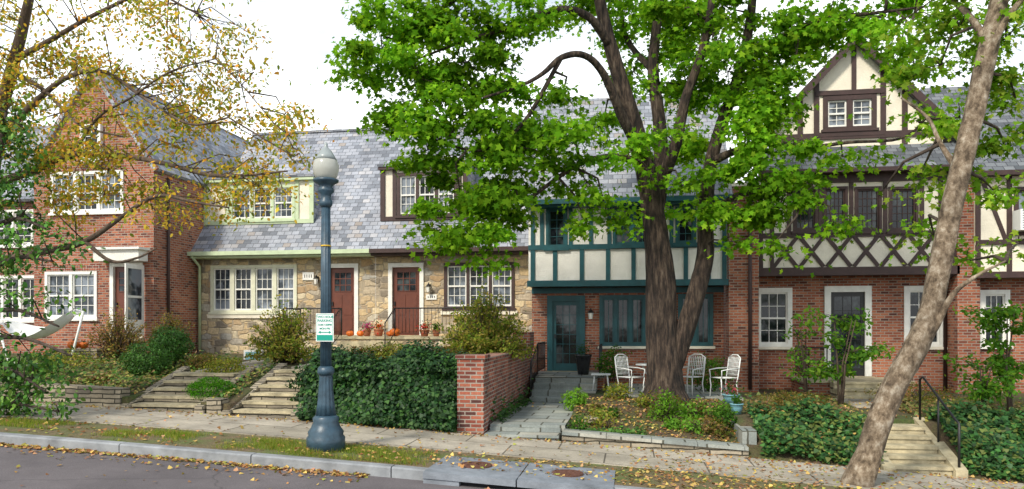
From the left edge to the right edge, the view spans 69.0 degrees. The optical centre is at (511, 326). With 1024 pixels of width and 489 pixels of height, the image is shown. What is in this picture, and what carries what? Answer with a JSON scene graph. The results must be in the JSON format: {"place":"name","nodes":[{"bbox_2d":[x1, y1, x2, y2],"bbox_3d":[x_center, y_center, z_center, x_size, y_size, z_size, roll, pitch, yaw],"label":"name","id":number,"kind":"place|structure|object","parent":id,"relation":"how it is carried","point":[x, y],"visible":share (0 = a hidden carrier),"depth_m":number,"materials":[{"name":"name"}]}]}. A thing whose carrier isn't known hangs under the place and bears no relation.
{"place":"outdoors","nodes":[
{"label":"outdoors","id":0,"kind":"place"},
{"bbox_2d":[0,445,497,488],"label":"asphalt road","id":1,"kind":"structure","parent":0,"point":[72,470],"depth_m":9.92,"materials":[{"name":"asphalt"}]},
{"bbox_2d":[198,253,375,353],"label":"stone walls","id":2,"kind":"structure","parent":0,"point":[222,332],"depth_m":24.56,"materials":[{"name":"stone"}]},
{"bbox_2d":[190,256,200,349],"bbox_3d":[-10.457,-0.771,24.625,0.100,3.141,0.527,0,0,9],"label":"downspout","id":3,"kind":"object","parent":2,"relation":"attached to","point":[199,300],"visible":0.86,"depth_m":24.79,"materials":[{"name":"green paint"}]},
{"bbox_2d":[208,184,298,313],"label":"windows","id":4,"kind":"structure","parent":2,"relation":"in","point":[242,289],"depth_m":24.75,"materials":[{"name":"beige paint"}]},
{"bbox_2d":[331,263,358,335],"bbox_3d":[-5.509,-0.827,24.109,1.191,2.414,0.300,0,0,9],"label":"front door","id":5,"kind":"structure","parent":2,"relation":"in","point":[345,287],"depth_m":24.17,"materials":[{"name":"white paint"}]},
{"bbox_2d":[371,123,528,248],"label":"slate roof","id":6,"kind":"structure","parent":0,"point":[388,234],"depth_m":23.91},
{"bbox_2d":[377,164,476,220],"bbox_3d":[-2.688,-4.550,25.239,3.023,2.375,2.615,0,0,9],"label":"dormer","id":7,"kind":"object","parent":6,"relation":"on","point":[388,195],"visible":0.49,"depth_m":24.30,"materials":[{"name":"beige paint"}]},
{"bbox_2d":[376,251,531,335],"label":"stone walls","id":8,"kind":"structure","parent":0,"point":[434,274],"depth_m":23.65,"materials":[{"name":"stone"}]},
{"bbox_2d":[386,263,423,335],"bbox_3d":[-3.395,-0.824,23.774,1.269,2.407,0.300,0,0,9],"label":"front door","id":9,"kind":"structure","parent":8,"relation":"in","point":[405,285],"depth_m":23.85,"materials":[{"name":"brown paint"}]},
{"bbox_2d":[369,246,528,256],"bbox_3d":[-1.930,-2.340,23.268,5.093,0.200,0.600,0,0,9],"label":"gutter","id":10,"kind":"object","parent":8,"relation":"attached to","point":[398,252],"visible":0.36,"depth_m":23.18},
{"bbox_2d":[0,353,1023,482],"bbox_3d":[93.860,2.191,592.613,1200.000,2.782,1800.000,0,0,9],"label":"ground","id":11,"kind":"structure","parent":0,"point":[743,419],"depth_m":14.97,"materials":[{"name":"soil"}]},
{"bbox_2d":[0,309,84,366],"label":"hammock","id":12,"kind":"object","parent":11,"relation":"on","point":[36,332],"visible":0.74,"depth_m":18.36,"materials":[{"name":"fabric"}]},
{"bbox_2d":[0,92,108,421],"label":"holly tree","id":13,"kind":"object","parent":11,"relation":"on","point":[11,401],"visible":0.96,"depth_m":13.02,"materials":[{"name":"green plant"}]},
{"bbox_2d":[0,381,129,407],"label":"dry stone wall","id":14,"kind":"structure","parent":11,"relation":"on","point":[106,396],"depth_m":14.99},
{"bbox_2d":[33,346,112,368],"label":"shrub","id":15,"kind":"object","parent":11,"relation":"on","point":[69,361],"visible":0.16,"depth_m":18.19,"materials":[{"name":"green plant"}]},
{"bbox_2d":[52,348,110,362],"bbox_3d":[-11.056,0.890,19.267,1.318,0.620,0.800,0,0,9],"label":"stone ledge","id":16,"kind":"object","parent":11,"relation":"on","point":[97,350],"visible":0.07,"depth_m":18.85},
{"bbox_2d":[0,74,204,354],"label":"brick walls","id":17,"kind":"structure","parent":11,"relation":"on","point":[183,285],"depth_m":23.06,"materials":[{"name":"brick"}]},
{"bbox_2d":[0,124,123,322],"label":"windows","id":18,"kind":"structure","parent":17,"relation":"attached to","point":[81,285],"depth_m":23.09,"materials":[{"name":"white paint"}]},
{"bbox_2d":[43,66,169,318],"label":"trim","id":19,"kind":"structure","parent":17,"relation":"attached to","point":[168,250],"depth_m":23.23,"materials":[{"name":"paint"}]},
{"bbox_2d":[88,246,149,340],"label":"front door","id":20,"kind":"structure","parent":17,"relation":"attached to","point":[126,285],"depth_m":22.38,"materials":[{"name":"white paint"}]},
{"bbox_2d":[1,65,248,201],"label":"slate roof","id":21,"kind":"structure","parent":17,"relation":"on","point":[223,148],"depth_m":25.15,"materials":[{"name":"stone"}]},
{"bbox_2d":[191,127,404,251],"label":"slate roof","id":22,"kind":"structure","parent":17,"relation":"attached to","point":[355,210],"depth_m":25.21,"materials":[{"name":"stone"}]},
{"bbox_2d":[201,174,320,224],"bbox_3d":[-8.372,-4.431,26.040,4.075,2.149,2.420,0,0,9],"label":"dormer","id":23,"kind":"object","parent":22,"relation":"on","point":[305,209],"visible":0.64,"depth_m":24.81,"materials":[{"name":"green paint"}]},
{"bbox_2d":[187,249,373,259],"bbox_3d":[-7.511,-2.340,24.152,6.205,0.200,0.600,0,0,9],"label":"gutter","id":24,"kind":"object","parent":22,"relation":"attached to","point":[266,254],"visible":0.93,"depth_m":23.95,"materials":[{"name":"green paint"}]},
{"bbox_2d":[77,302,152,360],"bbox_3d":[-10.235,0.168,19.353,2.005,1.616,1.633,0,0,26],"label":"brown shrub","id":25,"kind":"object","parent":11,"relation":"on","point":[112,344],"visible":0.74,"depth_m":19.20,"materials":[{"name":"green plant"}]},
{"bbox_2d":[116,339,177,376],"bbox_3d":[-8.442,0.820,17.147,1.358,1.066,1.104,0,0,9],"label":"yew shrub","id":26,"kind":"object","parent":11,"relation":"on","point":[157,358],"visible":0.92,"depth_m":16.92,"materials":[{"name":"green plant"}]},
{"bbox_2d":[0,0,339,263],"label":"autumn cherry tree","id":27,"kind":"object","parent":11,"relation":"on","point":[16,55],"visible":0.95,"depth_m":13.74,"materials":[{"name":"yellow plant"}]},
{"bbox_2d":[147,308,194,348],"bbox_3d":[-9.291,0.067,20.216,1.220,1.117,1.255,0,0,-40],"label":"cotoneaster shrub","id":28,"kind":"object","parent":11,"relation":"on","point":[173,321],"visible":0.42,"depth_m":20.19,"materials":[{"name":"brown plant"}]},
{"bbox_2d":[146,324,196,366],"bbox_3d":[-8.195,0.417,17.886,1.143,1.109,0.911,0,0,20],"label":"yew shrub","id":29,"kind":"object","parent":11,"relation":"on","point":[181,338],"visible":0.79,"depth_m":17.76,"materials":[{"name":"green plant"}]},
{"bbox_2d":[120,366,256,413],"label":"stone steps","id":30,"kind":"structure","parent":11,"relation":"on","point":[166,393],"depth_m":15.45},
{"bbox_2d":[182,351,217,369],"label":"shrub","id":31,"kind":"object","parent":11,"relation":"on","point":[200,357],"visible":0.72,"depth_m":17.75,"materials":[{"name":"green plant"}]},
{"bbox_2d":[182,375,237,400],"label":"boxwood shrub","id":32,"kind":"object","parent":11,"relation":"on","point":[214,381],"visible":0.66,"depth_m":15.12,"materials":[{"name":"green plant"}]},
{"bbox_2d":[207,397,228,413],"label":"dry stone wall","id":33,"kind":"structure","parent":11,"relation":"on","point":[214,404],"depth_m":14.54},
{"bbox_2d":[200,355,247,372],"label":"shrub","id":34,"kind":"object","parent":11,"relation":"on","point":[229,362],"visible":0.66,"depth_m":16.56,"materials":[{"name":"green plant"}]},
{"bbox_2d":[15,340,443,397],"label":"ground cover plants","id":35,"kind":"object","parent":11,"relation":"on","point":[89,370],"visible":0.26,"depth_m":16.60,"materials":[{"name":"green plant"}]},
{"bbox_2d":[221,363,302,419],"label":"stone steps","id":36,"kind":"structure","parent":11,"relation":"on","point":[270,394],"depth_m":15.10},
{"bbox_2d":[240,294,318,364],"bbox_3d":[-5.578,0.133,18.635,2.278,1.884,1.783,0,0,9],"label":"forsythia shrub","id":37,"kind":"object","parent":11,"relation":"on","point":[286,345],"visible":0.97,"depth_m":18.36,"materials":[{"name":"green plant"}]},
{"bbox_2d":[286,359,337,391],"bbox_3d":[-3.787,1.015,14.908,1.369,0.861,1.120,0,0,36],"label":"ivy mound","id":38,"kind":"object","parent":11,"relation":"on","point":[304,374],"visible":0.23,"depth_m":14.72,"materials":[{"name":"green plant"}]},
{"bbox_2d":[0,432,654,488],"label":"kerb","id":39,"kind":"structure","parent":11,"relation":"on","point":[367,468],"depth_m":10.82,"materials":[{"name":"concrete"}]},
{"bbox_2d":[332,351,383,385],"bbox_3d":[-3.054,0.874,14.845,1.495,0.761,1.370,0,0,9],"label":"ivy mound","id":40,"kind":"object","parent":11,"relation":"on","point":[357,363],"visible":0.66,"depth_m":14.47,"materials":[{"name":"green plant"}]},
{"bbox_2d":[293,334,468,432],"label":"ivy bank","id":41,"kind":"structure","parent":11,"relation":"on","point":[397,403],"depth_m":14.09,"materials":[{"name":"green plant"}]},
{"bbox_2d":[361,356,428,383],"bbox_3d":[-2.271,0.923,14.706,1.652,0.700,1.303,0,0,9],"label":"ivy mound","id":42,"kind":"object","parent":11,"relation":"on","point":[389,364],"visible":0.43,"depth_m":14.29,"materials":[{"name":"green plant"}]},
{"bbox_2d":[364,338,425,358],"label":"azalea hedge","id":43,"kind":"object","parent":11,"relation":"on","point":[390,348],"visible":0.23,"depth_m":15.61,"materials":[{"name":"green plant"}]},
{"bbox_2d":[300,336,510,351],"bbox_3d":[-3.552,0.800,22.649,7.302,1.000,2.330,0,0,9],"label":"stone porch","id":44,"kind":"object","parent":11,"relation":"on","point":[356,341],"visible":0.17,"depth_m":22.36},
{"bbox_2d":[283,307,509,351],"bbox_3d":[-3.780,0.080,22.237,7.245,1.299,1.868,0,0,19],"label":"iron porch railing","id":45,"kind":"object","parent":44,"relation":"on","point":[393,312],"visible":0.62,"depth_m":22.35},
{"bbox_2d":[395,171,515,310],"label":"windows","id":46,"kind":"structure","parent":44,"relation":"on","point":[458,284],"depth_m":23.59,"materials":[{"name":"white paint"}]},
{"bbox_2d":[0,415,856,488],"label":"verge","id":47,"kind":"structure","parent":11,"relation":"on","point":[206,441],"depth_m":11.38,"materials":[{"name":"plant"}]},
{"bbox_2d":[306,142,344,452],"bbox_3d":[-2.873,-0.472,11.491,0.585,4.748,0.585,0,0,9],"label":"street lamp","id":48,"kind":"object","parent":47,"relation":"on","point":[325,432],"visible":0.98,"depth_m":11.40,"materials":[{"name":"metal"}]},
{"bbox_2d":[316,313,333,341],"bbox_3d":[-2.831,0.015,11.364,0.283,0.426,0.138,0,0,9],"label":"parking sign","id":49,"kind":"object","parent":48,"relation":"attached to","point":[324,326],"visible":1,"depth_m":11.30,"materials":[{"name":"white metal"}]},
{"bbox_2d":[404,352,456,384],"bbox_3d":[-1.515,0.885,14.563,1.334,0.753,1.015,0,0,9],"label":"ivy mound","id":50,"kind":"object","parent":11,"relation":"on","point":[440,371],"visible":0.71,"depth_m":14.32,"materials":[{"name":"green plant"}]},
{"bbox_2d":[436,280,536,360],"bbox_3d":[-0.603,-0.061,17.272,2.362,2.045,1.983,0,0,9],"label":"forsythia shrub","id":51,"kind":"object","parent":11,"relation":"on","point":[486,332],"visible":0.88,"depth_m":17.00,"materials":[{"name":"green plant"}]},
{"bbox_2d":[455,332,533,434],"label":"brick garden wall","id":52,"kind":"structure","parent":11,"relation":"on","point":[483,380],"depth_m":14.03,"materials":[{"name":"brick"}]},
{"bbox_2d":[489,375,533,421],"bbox_3d":[0.040,1.671,16.451,0.411,0.923,4.215,0,0,9],"label":"ivy border","id":53,"kind":"object","parent":11,"relation":"on","point":[513,407],"visible":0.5,"depth_m":15.59,"materials":[{"name":"green plant"}]},
{"bbox_2d":[0,357,1023,488],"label":"fallen leaves","id":54,"kind":"object","parent":11,"relation":"on","point":[335,473],"visible":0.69,"depth_m":11.37,"materials":[{"name":"brown plant"}]},
{"bbox_2d":[423,455,614,488],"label":"storm drain basin","id":55,"kind":"object","parent":11,"relation":"on","point":[445,472],"visible":0.89,"depth_m":10.24,"materials":[{"name":"concrete"}]},
{"bbox_2d":[490,401,572,438],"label":"flagstone path","id":56,"kind":"structure","parent":11,"relation":"on","point":[548,415],"depth_m":15.19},
{"bbox_2d":[530,376,597,402],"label":"flagstone steps","id":57,"kind":"structure","parent":11,"relation":"on","point":[549,388],"depth_m":19.05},
{"bbox_2d":[530,342,601,396],"bbox_3d":[1.524,1.110,20.008,1.689,1.339,3.225,0,0,9],"label":"iron railing","id":58,"kind":"object","parent":57,"relation":"on","point":[538,359],"visible":0.92,"depth_m":20.03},
{"bbox_2d":[532,371,605,389],"bbox_3d":[1.624,1.705,20.802,1.980,0.790,1.880,0,0,9],"label":"entry landing","id":59,"kind":"object","parent":11,"relation":"on","point":[601,381],"visible":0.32,"depth_m":20.06,"materials":[{"name":"stone"}]},
{"bbox_2d":[574,340,594,374],"bbox_3d":[1.947,0.817,20.274,0.555,0.986,0.649,0,0,-32],"label":"black urn","id":60,"kind":"object","parent":59,"relation":"on","point":[583,361],"visible":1,"depth_m":20.10,"materials":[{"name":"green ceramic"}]},
{"bbox_2d":[559,386,588,410],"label":"perennial plant","id":61,"kind":"object","parent":11,"relation":"on","point":[574,400],"visible":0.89,"depth_m":16.39,"materials":[{"name":"green plant"}]},
{"bbox_2d":[584,406,617,428],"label":"perennial plant","id":62,"kind":"object","parent":11,"relation":"on","point":[602,421],"visible":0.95,"depth_m":14.53,"materials":[{"name":"yellow plant"}]},
{"bbox_2d":[571,419,646,434],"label":"border plants","id":63,"kind":"object","parent":11,"relation":"on","point":[628,430],"visible":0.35,"depth_m":14.15,"materials":[{"name":"green plant"}]},
{"bbox_2d":[594,343,631,380],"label":"shrub","id":64,"kind":"object","parent":11,"relation":"on","point":[607,363],"visible":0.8,"depth_m":19.25,"materials":[{"name":"green plant"}]},
{"bbox_2d":[600,382,634,398],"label":"perennial plant","id":65,"kind":"object","parent":11,"relation":"on","point":[615,391],"visible":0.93,"depth_m":17.22,"materials":[{"name":"green plant"}]},
{"bbox_2d":[532,286,723,384],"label":"brick walls","id":66,"kind":"structure","parent":11,"relation":"on","point":[539,320],"depth_m":21.57,"materials":[{"name":"brick"}]},
{"bbox_2d":[547,296,584,371],"bbox_3d":[1.575,0.251,21.721,1.209,2.297,0.300,0,0,9],"label":"front door","id":67,"kind":"structure","parent":66,"relation":"attached to","point":[565,326],"depth_m":21.79,"materials":[{"name":"teal paint"}]},
{"bbox_2d":[529,200,724,287],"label":"stucco walls","id":68,"kind":"structure","parent":66,"relation":"on","point":[568,265],"depth_m":20.87,"materials":[{"name":"white paint"}]},
{"bbox_2d":[524,95,732,208],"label":"slate roof","id":69,"kind":"structure","parent":68,"relation":"on","point":[609,180],"depth_m":21.27,"materials":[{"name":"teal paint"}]},
{"bbox_2d":[527,206,728,293],"bbox_3d":[3.317,-2.304,21.678,5.530,2.674,2.040,0,0,9],"label":"timber framing","id":70,"kind":"object","parent":66,"relation":"on","point":[633,281],"visible":0.57,"depth_m":20.90,"materials":[{"name":"teal paint"}]},
{"bbox_2d":[544,206,714,348],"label":"windows","id":71,"kind":"structure","parent":66,"relation":"attached to","point":[622,321],"depth_m":21.23,"materials":[{"name":"teal paint"}]},
{"bbox_2d":[759,44,952,276],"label":"stucco walls","id":72,"kind":"structure","parent":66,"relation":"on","point":[837,76],"depth_m":20.49,"materials":[{"name":"paint"}]},
{"bbox_2d":[734,44,956,182],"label":"slate roof","id":73,"kind":"structure","parent":72,"relation":"on","point":[937,156],"depth_m":20.10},
{"bbox_2d":[759,40,959,275],"bbox_3d":[9.467,-4.704,20.394,5.625,6.630,0.648,0,0,9],"label":"timber framing","id":74,"kind":"object","parent":72,"relation":"attached to","point":[920,97],"visible":0.45,"depth_m":20.29,"materials":[{"name":"wood"}]},
{"bbox_2d":[310,0,960,407],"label":"maple tree","id":75,"kind":"object","parent":11,"relation":"on","point":[512,142],"visible":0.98,"depth_m":15.43,"materials":[{"name":"green plant"}]},
{"bbox_2d":[562,429,748,456],"bbox_3d":[2.549,2.248,13.442,3.270,0.685,0.430,0,0,9],"label":"flagstone bed edging","id":76,"kind":"object","parent":11,"relation":"on","point":[657,442],"visible":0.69,"depth_m":13.29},
{"bbox_2d":[643,387,690,421],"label":"shrub","id":77,"kind":"object","parent":11,"relation":"on","point":[666,408],"visible":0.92,"depth_m":15.14,"materials":[{"name":"green plant"}]},
{"bbox_2d":[606,384,742,402],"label":"flagstone patio","id":78,"kind":"structure","parent":11,"relation":"on","point":[639,388],"depth_m":18.82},
{"bbox_2d":[614,354,644,396],"bbox_3d":[2.788,1.149,17.713,0.541,0.985,0.567,0,0,-43],"label":"white garden chair","id":79,"kind":"object","parent":78,"relation":"on","point":[623,368],"visible":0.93,"depth_m":17.76,"materials":[{"name":"metal"}]},
{"bbox_2d":[683,354,705,395],"bbox_3d":[4.274,1.149,17.789,0.567,0.985,0.541,0,0,-41],"label":"white garden chair","id":80,"kind":"object","parent":78,"relation":"on","point":[697,369],"visible":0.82,"depth_m":17.86,"materials":[{"name":"metal"}]},
{"bbox_2d":[685,350,734,391],"bbox_3d":[5.016,1.183,18.917,1.239,1.176,1.116,0,0,9],"label":"shrub","id":81,"kind":"object","parent":78,"relation":"on","point":[712,372],"visible":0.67,"depth_m":18.84,"materials":[{"name":"green plant"}]},
{"bbox_2d":[709,354,740,397],"bbox_3d":[5.004,1.149,17.455,0.567,0.985,0.541,0,0,-18],"label":"white garden chair","id":82,"kind":"object","parent":78,"relation":"on","point":[733,366],"visible":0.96,"depth_m":17.48,"materials":[{"name":"metal"}]},
{"bbox_2d":[676,414,706,435],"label":"perennial plant","id":83,"kind":"object","parent":11,"relation":"on","point":[694,428],"visible":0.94,"depth_m":14.37,"materials":[{"name":"green plant"}]},
{"bbox_2d":[708,406,738,429],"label":"shrub","id":84,"kind":"object","parent":11,"relation":"on","point":[727,416],"visible":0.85,"depth_m":14.47,"materials":[{"name":"green plant"}]},
{"bbox_2d":[719,378,744,403],"bbox_3d":[4.795,1.399,16.326,0.530,0.563,0.551,0,0,33],"label":"blue planter","id":85,"kind":"object","parent":11,"relation":"on","point":[727,396],"visible":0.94,"depth_m":16.19,"materials":[{"name":"ceramic"}]},
{"bbox_2d":[731,421,756,444],"bbox_3d":[4.555,2.190,15.174,0.250,0.620,3.600,0,0,9],"label":"stone bed edging","id":86,"kind":"object","parent":11,"relation":"on","point":[746,434],"visible":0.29,"depth_m":13.41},
{"bbox_2d":[765,389,832,406],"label":"shrub","id":87,"kind":"object","parent":11,"relation":"on","point":[779,401],"visible":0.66,"depth_m":15.66,"materials":[{"name":"green plant"}]},
{"bbox_2d":[777,325,826,397],"bbox_3d":[6.859,0.923,17.574,1.069,1.924,1.443,0,0,23],"label":"young dogwood","id":88,"kind":"object","parent":11,"relation":"on","point":[803,369],"visible":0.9,"depth_m":17.46,"materials":[{"name":"plant"}]},
{"bbox_2d":[788,305,894,404],"bbox_3d":[7.400,0.694,16.741,2.471,2.378,1.407,0,0,9],"label":"young dogwood","id":89,"kind":"object","parent":11,"relation":"on","point":[862,355],"visible":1,"depth_m":16.58,"materials":[{"name":"plant"}]},
{"bbox_2d":[759,275,942,390],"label":"brick walls","id":90,"kind":"structure","parent":11,"relation":"on","point":[888,309],"depth_m":20.76,"materials":[{"name":"brick"}]},
{"bbox_2d":[824,286,874,376],"bbox_3d":[9.363,0.175,20.741,1.341,2.611,0.300,0,0,9],"label":"front door","id":91,"kind":"structure","parent":90,"relation":"attached to","point":[843,300],"depth_m":20.80,"materials":[{"name":"white paint"}]},
{"bbox_2d":[759,94,947,349],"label":"windows","id":92,"kind":"structure","parent":90,"relation":"attached to","point":[775,310],"depth_m":20.55,"materials":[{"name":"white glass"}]},
{"bbox_2d":[943,274,955,391],"bbox_3d":[11.781,0.167,20.049,0.100,3.266,0.644,0,0,9],"label":"downspout","id":93,"kind":"object","parent":90,"relation":"attached to","point":[945,347],"visible":0.52,"depth_m":20.28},
{"bbox_2d":[790,376,914,395],"bbox_3d":[9.033,1.800,19.953,2.700,0.800,1.740,0,0,9],"label":"entry landing","id":94,"kind":"object","parent":11,"relation":"on","point":[817,386],"visible":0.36,"depth_m":19.32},
{"bbox_2d":[740,392,1023,418],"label":"ground cover plants","id":95,"kind":"object","parent":11,"relation":"on","point":[904,406],"visible":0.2,"depth_m":15.72,"materials":[{"name":"green plant"}]},
{"bbox_2d":[747,385,1023,480],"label":"ivy bank","id":96,"kind":"structure","parent":11,"relation":"on","point":[998,443],"depth_m":13.24,"materials":[{"name":"green plant"}]},
{"bbox_2d":[853,381,953,403],"bbox_3d":[8.917,1.502,16.762,2.096,0.583,1.796,0,0,9],"label":"shrub","id":97,"kind":"object","parent":11,"relation":"on","point":[912,394],"visible":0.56,"depth_m":16.63,"materials":[{"name":"green plant"}]},
{"bbox_2d":[863,417,967,478],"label":"concrete steps","id":98,"kind":"structure","parent":11,"relation":"on","point":[916,446],"depth_m":12.97,"materials":[{"name":"concrete"}]},
{"bbox_2d":[919,376,959,467],"bbox_3d":[7.600,1.701,13.274,0.044,1.541,1.744,0,0,9],"label":"handrail","id":99,"kind":"object","parent":98,"relation":"on","point":[940,399],"visible":0.92,"depth_m":13.26,"materials":[{"name":"black metal"}]},
{"bbox_2d":[836,0,1023,487],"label":"leaning tree","id":100,"kind":"object","parent":11,"relation":"on","point":[986,79],"visible":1,"depth_m":11.36,"materials":[{"name":"green plant"}]},
{"bbox_2d":[934,350,1023,410],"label":"shrub","id":101,"kind":"object","parent":11,"relation":"on","point":[983,390],"visible":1,"depth_m":14.13,"materials":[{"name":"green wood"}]},
{"bbox_2d":[947,184,1023,393],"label":"brick walls","id":102,"kind":"structure","parent":11,"relation":"on","point":[962,333],"depth_m":19.70,"materials":[{"name":"brick"}]},
{"bbox_2d":[969,176,1023,271],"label":"stucco walls","id":103,"kind":"structure","parent":102,"relation":"on","point":[989,227],"depth_m":19.46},
{"bbox_2d":[920,84,1023,175],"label":"slate roof","id":104,"kind":"structure","parent":103,"relation":"on","point":[1010,166],"depth_m":20.73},
{"bbox_2d":[975,175,1023,277],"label":"timber framing","id":105,"kind":"object","parent":103,"relation":"attached to","point":[1009,273],"visible":0.45,"depth_m":19.40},
{"bbox_2d":[980,187,1023,348],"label":"windows","id":106,"kind":"structure","parent":102,"relation":"attached to","point":[992,298],"depth_m":20.02,"materials":[{"name":"white glass"}]},
{"bbox_2d":[1013,209,1023,231],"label":"air conditioner","id":107,"kind":"object","parent":106,"relation":"attached to","point":[1018,220],"visible":0.98,"depth_m":19.06,"materials":[{"name":"metal"}]},
{"bbox_2d":[953,299,1023,410],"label":"young dogwood","id":108,"kind":"object","parent":11,"relation":"on","point":[1012,313],"visible":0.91,"depth_m":14.99,"materials":[{"name":"plant"}]},
{"bbox_2d":[0,0,1023,182],"label":"sky","id":109,"kind":"structure","parent":0,"point":[301,32],"materials":[{"name":"white"}]},
{"bbox_2d":[1,402,1023,488],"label":"sidewalk","id":110,"kind":"structure","parent":0,"point":[546,450],"depth_m":12.58,"materials":[{"name":"concrete"}]},
{"bbox_2d":[484,427,560,440],"bbox_3d":[0.243,2.150,14.035,1.370,0.500,1.000,0,0,9],"label":"flagstone threshold step","id":111,"kind":"object","parent":110,"relation":"on","point":[552,434],"visible":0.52,"depth_m":13.83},
{"bbox_2d":[724,182,760,391],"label":"brick pier","id":112,"kind":"structure","parent":0,"point":[735,315],"depth_m":20.18,"materials":[{"name":"brick"}]},
{"bbox_2d":[747,195,752,389],"bbox_3d":[6.421,-1.000,20.083,0.140,5.400,0.120,0,0,9],"label":"downspout","id":113,"kind":"object","parent":112,"relation":"attached to","point":[749,303],"visible":0.69,"depth_m":20.03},
{"bbox_2d":[829,380,881,398],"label":"entry steps","id":114,"kind":"structure","parent":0,"point":[859,387],"depth_m":18.68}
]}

